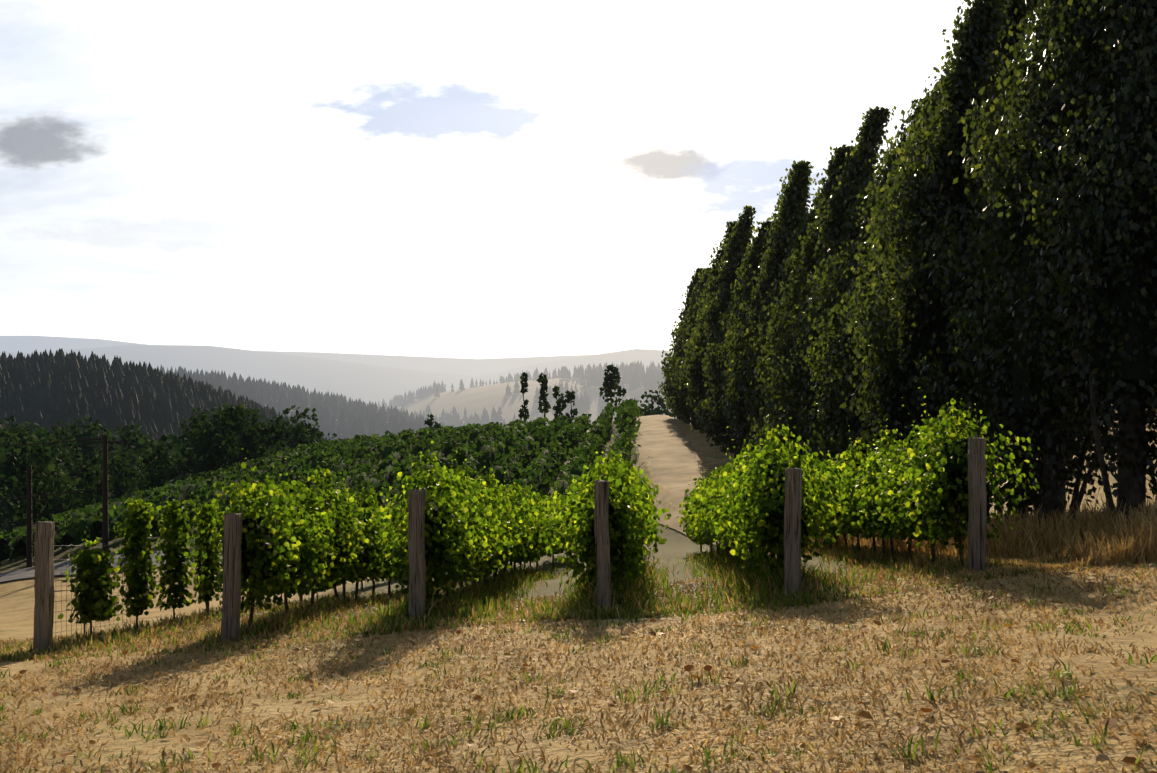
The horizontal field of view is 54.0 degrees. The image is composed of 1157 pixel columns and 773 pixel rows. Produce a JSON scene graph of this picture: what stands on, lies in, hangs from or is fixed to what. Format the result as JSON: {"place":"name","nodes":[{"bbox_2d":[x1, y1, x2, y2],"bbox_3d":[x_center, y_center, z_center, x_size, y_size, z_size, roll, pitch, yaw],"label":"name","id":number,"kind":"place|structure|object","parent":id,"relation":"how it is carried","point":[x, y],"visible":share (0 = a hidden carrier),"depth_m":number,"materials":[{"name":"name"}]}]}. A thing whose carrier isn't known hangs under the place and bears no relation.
{"place":"outdoors","nodes":[
{"label":"outdoors","id":0,"kind":"place"},
{"bbox_2d":[0,549,222,581],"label":"road","id":1,"kind":"structure","parent":0,"point":[60,568],"depth_m":60.88,"materials":[{"name":"grey asphalt"}]},
{"bbox_2d":[0,0,1044,358],"label":"sky","id":2,"kind":"structure","parent":0,"point":[465,179],"materials":[{"name":"white"}]},
{"bbox_2d":[0,336,1156,772],"bbox_3d":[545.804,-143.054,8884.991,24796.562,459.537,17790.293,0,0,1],"label":"terrain","id":3,"kind":"structure","parent":0,"point":[366,378],"depth_m":10.13,"materials":[{"name":"beige soil"}]},
{"bbox_2d":[33,521,54,653],"bbox_3d":[-7.430,2.943,15.784,0.227,2.146,0.187,1,0,-2],"label":"post","id":4,"kind":"object","parent":3,"relation":"on","point":[44,583],"visible":0.81,"depth_m":15.70,"materials":[{"name":"brown wood"}]},
{"bbox_2d":[0,436,121,567],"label":"utility poles","id":5,"kind":"object","parent":3,"relation":"on","point":[105,442],"visible":0.92,"depth_m":63.44,"materials":[{"name":"wood"}]},
{"bbox_2d":[0,348,330,531],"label":"conifers","id":6,"kind":"object","parent":3,"relation":"on","point":[44,390],"visible":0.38,"depth_m":370.89,"materials":[{"name":"green plant"}]},
{"bbox_2d":[221,513,241,643],"bbox_3d":[-4.805,2.810,15.730,0.227,2.104,0.187,1,0,3],"label":"post","id":7,"kind":"object","parent":3,"relation":"on","point":[231,603],"visible":0.81,"depth_m":15.64,"materials":[{"name":"brown wood"}]},
{"bbox_2d":[132,363,450,439],"bbox_3d":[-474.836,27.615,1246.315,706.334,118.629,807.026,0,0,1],"label":"conifers","id":8,"kind":"object","parent":3,"relation":"on","point":[371,417],"visible":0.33,"depth_m":1261.47,"materials":[{"name":"plant"}]},
{"bbox_2d":[0,399,632,561],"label":"vine hedge","id":9,"kind":"object","parent":3,"relation":"on","point":[71,537],"visible":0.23,"depth_m":77.90,"materials":[{"name":"green plant"}]},
{"bbox_2d":[0,398,651,559],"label":"vineyard rows","id":10,"kind":"object","parent":3,"relation":"on","point":[630,408],"visible":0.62,"depth_m":86.68,"materials":[{"name":"green plant"}]},
{"bbox_2d":[0,364,683,532],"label":"trees","id":11,"kind":"object","parent":3,"relation":"on","point":[133,461],"depth_m":113.02,"materials":[{"name":"green plant"}]},
{"bbox_2d":[408,489,425,620],"bbox_3d":[-2.232,2.503,15.684,0.227,2.170,0.189,0,-1,3],"label":"post","id":12,"kind":"object","parent":3,"relation":"on","point":[416,548],"visible":0.69,"depth_m":15.60,"materials":[{"name":"brown wood"}]},
{"bbox_2d":[54,435,976,612],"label":"vine trunks","id":13,"kind":"object","parent":3,"relation":"on","point":[479,577],"visible":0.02,"depth_m":21.70,"materials":[{"name":"brown wood"}]},
{"bbox_2d":[377,361,669,426],"bbox_3d":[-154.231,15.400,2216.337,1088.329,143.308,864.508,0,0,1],"label":"conifers","id":14,"kind":"object","parent":3,"relation":"on","point":[634,375],"visible":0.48,"depth_m":2181.00,"materials":[{"name":"plant"}]},
{"bbox_2d":[57,387,1039,638],"bbox_3d":[-0.136,3.523,32.277,14.683,7.026,32.960,0,0,1],"label":"vine","id":15,"kind":"object","parent":3,"relation":"on","point":[725,502],"depth_m":17.25,"materials":[{"name":"green plant"}]},
{"bbox_2d":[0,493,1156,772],"bbox_3d":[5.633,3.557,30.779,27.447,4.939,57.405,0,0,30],"label":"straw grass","id":16,"kind":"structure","parent":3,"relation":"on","point":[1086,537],"depth_m":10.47,"materials":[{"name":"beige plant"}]},
{"bbox_2d":[53,543,135,641],"bbox_3d":[-7.487,3.219,17.456,0.039,1.693,3.082,0,0,3],"label":"guard","id":17,"kind":"object","parent":16,"relation":"attached to","point":[76,619],"visible":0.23,"depth_m":16.96,"materials":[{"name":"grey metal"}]},
{"bbox_2d":[0,543,1156,772],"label":"green grass","id":18,"kind":"structure","parent":3,"relation":"on","point":[594,607],"depth_m":14.92,"materials":[{"name":"plant"}]},
{"bbox_2d":[1,551,1156,772],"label":"fallen leaves","id":19,"kind":"object","parent":3,"relation":"on","point":[859,715],"visible":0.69,"depth_m":8.65,"materials":[{"name":"brown plant"}]},
{"bbox_2d":[594,480,610,609],"bbox_3d":[0.335,2.374,15.607,0.215,2.165,0.185,-1,1,2],"label":"post","id":20,"kind":"object","parent":3,"relation":"on","point":[602,540],"visible":0.75,"depth_m":15.52,"materials":[{"name":"brown wood"}]},
{"bbox_2d":[630,415,718,544],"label":"track","id":21,"kind":"structure","parent":3,"relation":"on","point":[663,441],"depth_m":73.69,"materials":[{"name":"beige soil"}]},
{"bbox_2d":[784,468,801,597],"bbox_3d":[2.933,2.167,15.562,0.230,2.108,0.186,0,0,1],"label":"post","id":22,"kind":"object","parent":3,"relation":"on","point":[792,528],"visible":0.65,"depth_m":15.48,"materials":[{"name":"brown wood"}]},
{"bbox_2d":[967,437,986,573],"bbox_3d":[5.439,1.781,15.492,0.216,2.168,0.188,0,0,1],"label":"post","id":23,"kind":"object","parent":3,"relation":"on","point":[977,520],"visible":0.92,"depth_m":15.41,"materials":[{"name":"brown wood"}]}
]}

